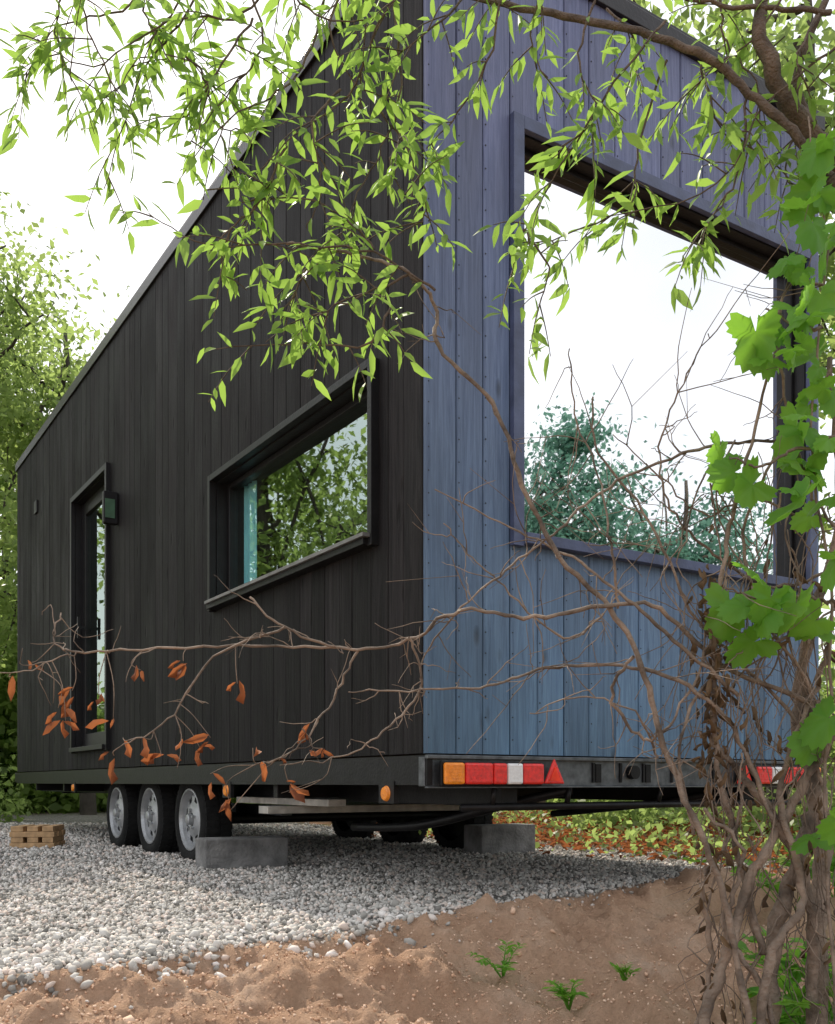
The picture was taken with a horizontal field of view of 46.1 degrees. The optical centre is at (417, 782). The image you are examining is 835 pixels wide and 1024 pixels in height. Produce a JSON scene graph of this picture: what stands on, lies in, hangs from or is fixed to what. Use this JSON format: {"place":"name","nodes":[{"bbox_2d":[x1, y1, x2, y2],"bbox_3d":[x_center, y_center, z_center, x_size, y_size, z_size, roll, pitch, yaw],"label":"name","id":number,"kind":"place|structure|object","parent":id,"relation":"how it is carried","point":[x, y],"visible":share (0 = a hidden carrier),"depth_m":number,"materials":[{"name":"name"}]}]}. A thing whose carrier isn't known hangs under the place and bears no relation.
{"place":"outdoors","nodes":[
{"label":"outdoors","id":0,"kind":"place"},
{"bbox_2d":[0,821,789,1008],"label":"gravel","id":1,"kind":"structure","parent":0,"point":[92,945],"depth_m":4.43,"materials":[{"name":"grey gravel"}]},
{"bbox_2d":[0,809,834,1023],"bbox_3d":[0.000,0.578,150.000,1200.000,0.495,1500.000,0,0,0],"label":"ground","id":2,"kind":"structure","parent":0,"point":[421,1006],"depth_m":2.99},
{"bbox_2d":[9,824,64,847],"bbox_3d":[-2.958,0.417,7.648,0.330,0.166,0.360,0,0,-7],"label":"timber stack","id":3,"kind":"object","parent":2,"relation":"on","point":[32,835],"visible":0.91,"depth_m":7.48,"materials":[{"name":"beige wood"}]},
{"bbox_2d":[0,222,98,655],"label":"deciduous tree","id":4,"kind":"object","parent":2,"relation":"on","point":[4,479],"visible":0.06,"depth_m":18.38,"materials":[{"name":"green plant"}]},
{"bbox_2d":[0,275,116,814],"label":"deciduous tree","id":5,"kind":"object","parent":2,"relation":"on","point":[87,803],"visible":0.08,"depth_m":14.67,"materials":[{"name":"green plant"}]},
{"bbox_2d":[0,191,128,647],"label":"deciduous tree","id":6,"kind":"object","parent":2,"relation":"on","point":[13,307],"visible":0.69,"depth_m":13.16,"materials":[{"name":"green plant"}]},
{"bbox_2d":[195,836,287,868],"bbox_3d":[-1.041,0.422,5.814,0.500,0.195,0.220,0,0,-28],"label":"concrete block","id":7,"kind":"object","parent":2,"relation":"on","point":[237,852],"depth_m":5.71,"materials":[{"name":"grey concrete"}]},
{"bbox_2d":[0,865,831,1023],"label":"sand clods","id":8,"kind":"object","parent":2,"relation":"on","point":[129,1019],"visible":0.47,"depth_m":2.80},
{"bbox_2d":[0,0,834,410],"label":"willow tree","id":9,"kind":"object","parent":2,"relation":"on","point":[792,112],"visible":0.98,"depth_m":2.26,"materials":[{"name":"green plant"}]},
{"bbox_2d":[0,136,834,1023],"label":"bare shrub","id":10,"kind":"object","parent":2,"relation":"on","point":[802,694],"visible":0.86,"depth_m":2.26,"materials":[{"name":"brown plant"}]},
{"bbox_2d":[0,504,834,813],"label":"distant shrubs","id":11,"kind":"object","parent":2,"relation":"on","point":[8,742],"visible":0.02,"depth_m":16.28,"materials":[{"name":"green plant"}]},
{"bbox_2d":[0,746,834,837],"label":"undergrowth","id":12,"kind":"object","parent":2,"relation":"on","point":[13,805],"visible":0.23,"depth_m":9.43,"materials":[{"name":"green plant"}]},
{"bbox_2d":[15,755,820,859],"bbox_3d":[-1.678,0.219,8.685,2.432,0.652,10.254,0,0,-33],"label":"trailer chassis","id":13,"kind":"object","parent":2,"relation":"on","point":[399,799],"visible":0.89,"depth_m":5.16,"materials":[{"name":"black paint"}]},
{"bbox_2d":[32,406,795,771],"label":"wall panels","id":14,"kind":"object","parent":13,"relation":"on","point":[312,496],"visible":0.12,"depth_m":9.90,"materials":[{"name":"black wood"}]},
{"bbox_2d":[75,476,103,746],"bbox_3d":[-2.604,-1.345,8.002,0.108,2.110,1.070,0,0,-32],"label":"reveal","id":15,"kind":"object","parent":14,"relation":"attached to","point":[90,492],"visible":0.32,"depth_m":8.43,"materials":[{"name":"black wood"}]},
{"bbox_2d":[82,485,103,745],"bbox_3d":[-2.583,-1.345,8.016,0.053,2.086,1.046,0,0,-33],"label":"frame","id":16,"kind":"object","parent":15,"relation":"attached to","point":[91,505],"visible":0.4,"depth_m":8.36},
{"bbox_2d":[77,617,86,637],"bbox_3d":[-2.836,-1.310,8.299,0.080,0.180,0.020,0,0,-32],"label":"door handle","id":17,"kind":"object","parent":16,"relation":"attached to","point":[79,626],"visible":0.89,"depth_m":8.27,"materials":[{"name":"black paint"}]},
{"bbox_2d":[17,0,422,771],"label":"side cladding","id":18,"kind":"structure","parent":14,"relation":"attached to","point":[151,426],"depth_m":5.36,"materials":[{"name":"black wood"}]},
{"bbox_2d":[34,500,37,514],"bbox_3d":[-3.781,-2.730,9.725,0.019,0.120,0.120,0,0,-33],"label":"vent cover","id":19,"kind":"object","parent":18,"relation":"attached to","point":[35,507],"visible":1,"depth_m":9.70,"materials":[{"name":"grey metal"}]},
{"bbox_2d":[69,462,109,753],"bbox_3d":[-2.674,-1.345,7.958,0.056,2.190,1.150,0,0,-33],"label":"casing","id":20,"kind":"object","parent":18,"relation":"attached to","point":[103,470],"visible":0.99,"depth_m":7.60,"materials":[{"name":"black wood"}]},
{"bbox_2d":[102,490,117,525],"bbox_3d":[-2.286,-2.040,7.292,0.106,0.240,0.050,0,0,-33],"label":"wall lamp","id":21,"kind":"object","parent":18,"relation":"attached to","point":[109,495],"visible":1,"depth_m":7.27,"materials":[{"name":"black metal"}]},
{"bbox_2d":[105,498,114,518],"bbox_3d":[-2.276,-2.030,7.263,0.070,0.140,0.007,0,0,-32],"label":"wall lamp panel","id":22,"kind":"object","parent":21,"relation":"attached to","point":[109,508],"visible":1,"depth_m":7.26,"materials":[{"name":"glass"}]},
{"bbox_2d":[206,358,378,611],"bbox_3d":[-0.691,-1.367,4.840,0.061,0.775,1.890,0,0,-33],"label":"casing","id":23,"kind":"object","parent":18,"relation":"attached to","point":[335,390],"visible":0.93,"depth_m":4.49,"materials":[{"name":"black wood"}]},
{"bbox_2d":[204,532,369,603],"bbox_3d":[-0.662,-1.022,4.839,0.136,0.016,1.836,0,0,-33],"label":"side window sill","id":24,"kind":"structure","parent":14,"relation":"attached to","point":[309,557],"depth_m":4.58,"materials":[{"name":"black metal"}]},
{"bbox_2d":[216,376,366,595],"bbox_3d":[-0.614,-1.367,4.889,0.118,0.715,1.830,0,0,-33],"label":"reveal","id":25,"kind":"object","parent":14,"relation":"attached to","point":[341,400],"visible":0.27,"depth_m":5.33,"materials":[{"name":"black wood"}]},
{"bbox_2d":[228,391,366,590],"bbox_3d":[-0.588,-1.367,4.905,0.053,0.691,1.806,0,0,-33],"label":"frame","id":26,"kind":"object","parent":25,"relation":"attached to","point":[342,414],"visible":0.27,"depth_m":5.23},
{"bbox_2d":[244,480,256,583],"bbox_3d":[-0.950,-1.365,5.600,0.020,0.690,0.160,0,0,-32],"label":"curtain","id":27,"kind":"object","parent":26,"relation":"hanging from","point":[250,531],"visible":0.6,"depth_m":5.61,"materials":[{"name":"teal fabric"}]},
{"bbox_2d":[15,0,824,471],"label":"roof","id":28,"kind":"structure","parent":14,"relation":"on","point":[633,12],"depth_m":5.25,"materials":[{"name":"metal"}]},
{"bbox_2d":[423,0,818,759],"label":"front cladding","id":29,"kind":"structure","parent":14,"relation":"attached to","point":[451,440],"depth_m":3.98,"materials":[{"name":"blue wood"}]},
{"bbox_2d":[428,9,782,747],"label":"cladding screws","id":30,"kind":"object","parent":29,"relation":"attached to","point":[458,417],"visible":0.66,"depth_m":3.98,"materials":[{"name":"grey metal"}]},
{"bbox_2d":[510,111,816,594],"bbox_3d":[1.212,-1.835,4.483,1.955,1.750,0.049,0,0,-32],"label":"casing","id":31,"kind":"object","parent":29,"relation":"attached to","point":[521,125],"visible":0.75,"depth_m":4.12,"materials":[{"name":"wood"}]},
{"bbox_2d":[524,134,805,578],"bbox_3d":[1.166,-1.835,4.554,1.855,1.650,0.118,0,0,-33],"label":"reveal","id":32,"kind":"object","parent":14,"relation":"attached to","point":[535,146],"visible":0.21,"depth_m":4.71,"materials":[{"name":"black wood"}]},
{"bbox_2d":[524,150,792,577],"bbox_3d":[1.150,-1.835,4.580,1.831,1.626,0.053,0,0,-33],"label":"frame","id":33,"kind":"object","parent":32,"relation":"attached to","point":[569,173],"visible":0.02,"depth_m":4.77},
{"bbox_2d":[524,158,787,576],"bbox_3d":[1.153,-1.835,4.575,1.787,1.582,0.001,0,0,-33],"label":"glass pane","id":34,"kind":"object","parent":33,"relation":"attached to","point":[620,315],"visible":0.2,"depth_m":4.49,"materials":[{"name":"clear glass"}]},
{"bbox_2d":[466,939,524,977],"bbox_3d":[0.244,0.549,2.992,0.197,0.111,0.202,0,0,0],"label":"weed","id":35,"kind":"object","parent":2,"relation":"on","point":[504,962],"visible":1,"depth_m":3.02,"materials":[{"name":"green plant"}]},
{"bbox_2d":[464,823,534,853],"bbox_3d":[0.589,0.410,7.019,0.480,0.220,0.220,0,0,-33],"label":"concrete block","id":36,"kind":"object","parent":2,"relation":"on","point":[496,838],"depth_m":6.91,"materials":[{"name":"grey concrete"}]},
{"bbox_2d":[541,979,588,1010],"bbox_3d":[0.426,0.610,2.850,0.144,0.112,0.203,0,0,0],"label":"weed","id":37,"kind":"object","parent":2,"relation":"on","point":[561,991],"visible":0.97,"depth_m":2.83,"materials":[{"name":"green plant"}]},
{"bbox_2d":[369,807,833,889],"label":"fallen leaves","id":38,"kind":"object","parent":2,"relation":"on","point":[578,845],"visible":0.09,"depth_m":7.56,"materials":[{"name":"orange plant"}]},
{"bbox_2d":[418,807,813,867],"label":"ground cover plants","id":39,"kind":"object","parent":2,"relation":"on","point":[652,838],"visible":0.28,"depth_m":7.54,"materials":[{"name":"green plant"}]},
{"bbox_2d":[608,961,641,980],"bbox_3d":[0.644,0.607,3.080,0.130,0.103,0.073,0,0,42],"label":"weed","id":40,"kind":"object","parent":2,"relation":"on","point":[623,974],"visible":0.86,"depth_m":3.08,"materials":[{"name":"green plant"}]},
{"bbox_2d":[631,0,834,797],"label":"deciduous tree","id":41,"kind":"object","parent":2,"relation":"on","point":[786,32],"visible":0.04,"depth_m":10.10,"materials":[{"name":"green plant"}]},
{"bbox_2d":[682,836,834,909],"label":"leafy weed","id":42,"kind":"object","parent":2,"relation":"on","point":[767,885],"visible":0.24,"depth_m":4.27,"materials":[{"name":"green plant"}]},
{"bbox_2d":[703,116,834,1023],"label":"grape vine","id":43,"kind":"object","parent":2,"relation":"on","point":[753,352],"visible":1,"depth_m":2.18,"materials":[{"name":"green plant"}]},
{"bbox_2d":[738,937,833,1023],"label":"leafy weed","id":44,"kind":"object","parent":2,"relation":"on","point":[797,976],"visible":0.51,"depth_m":2.44,"materials":[{"name":"green plant"}]},
{"bbox_2d":[741,927,831,996],"bbox_3d":[1.065,0.515,2.482,0.331,0.272,0.436,0,0,-35],"label":"leafy weed","id":45,"kind":"object","parent":2,"relation":"on","point":[798,951],"visible":0.18,"depth_m":2.55,"materials":[{"name":"green plant"}]},
{"bbox_2d":[747,963,832,1002],"bbox_3d":[1.208,0.631,2.942,0.436,0.251,0.385,0,0,0],"label":"leafy weed","id":46,"kind":"object","parent":2,"relation":"on","point":[751,993],"visible":0.06,"depth_m":2.99,"materials":[{"name":"green plant"}]},
{"bbox_2d":[752,999,833,1023],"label":"leafy weed","id":47,"kind":"object","parent":2,"relation":"on","point":[783,1020],"visible":0.21,"depth_m":2.75,"materials":[{"name":"green plant"}]},
{"bbox_2d":[768,844,834,896],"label":"leafy weed","id":48,"kind":"object","parent":2,"relation":"on","point":[832,867],"visible":0.16,"depth_m":4.54,"materials":[{"name":"green plant"}]},
{"bbox_2d":[786,1004,833,1023],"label":"leafy weed","id":49,"kind":"object","parent":2,"relation":"on","point":[795,1011],"visible":0.2,"depth_m":2.40,"materials":[{"name":"green plant"}]},
{"bbox_2d":[821,324,834,514],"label":"deciduous tree","id":50,"kind":"object","parent":2,"relation":"on","point":[826,335],"visible":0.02,"depth_m":14.52,"materials":[{"name":"green plant"}]},
{"bbox_2d":[0,0,834,683],"label":"sky","id":51,"kind":"structure","parent":0,"point":[39,170],"materials":[{"name":"white"}]}
]}

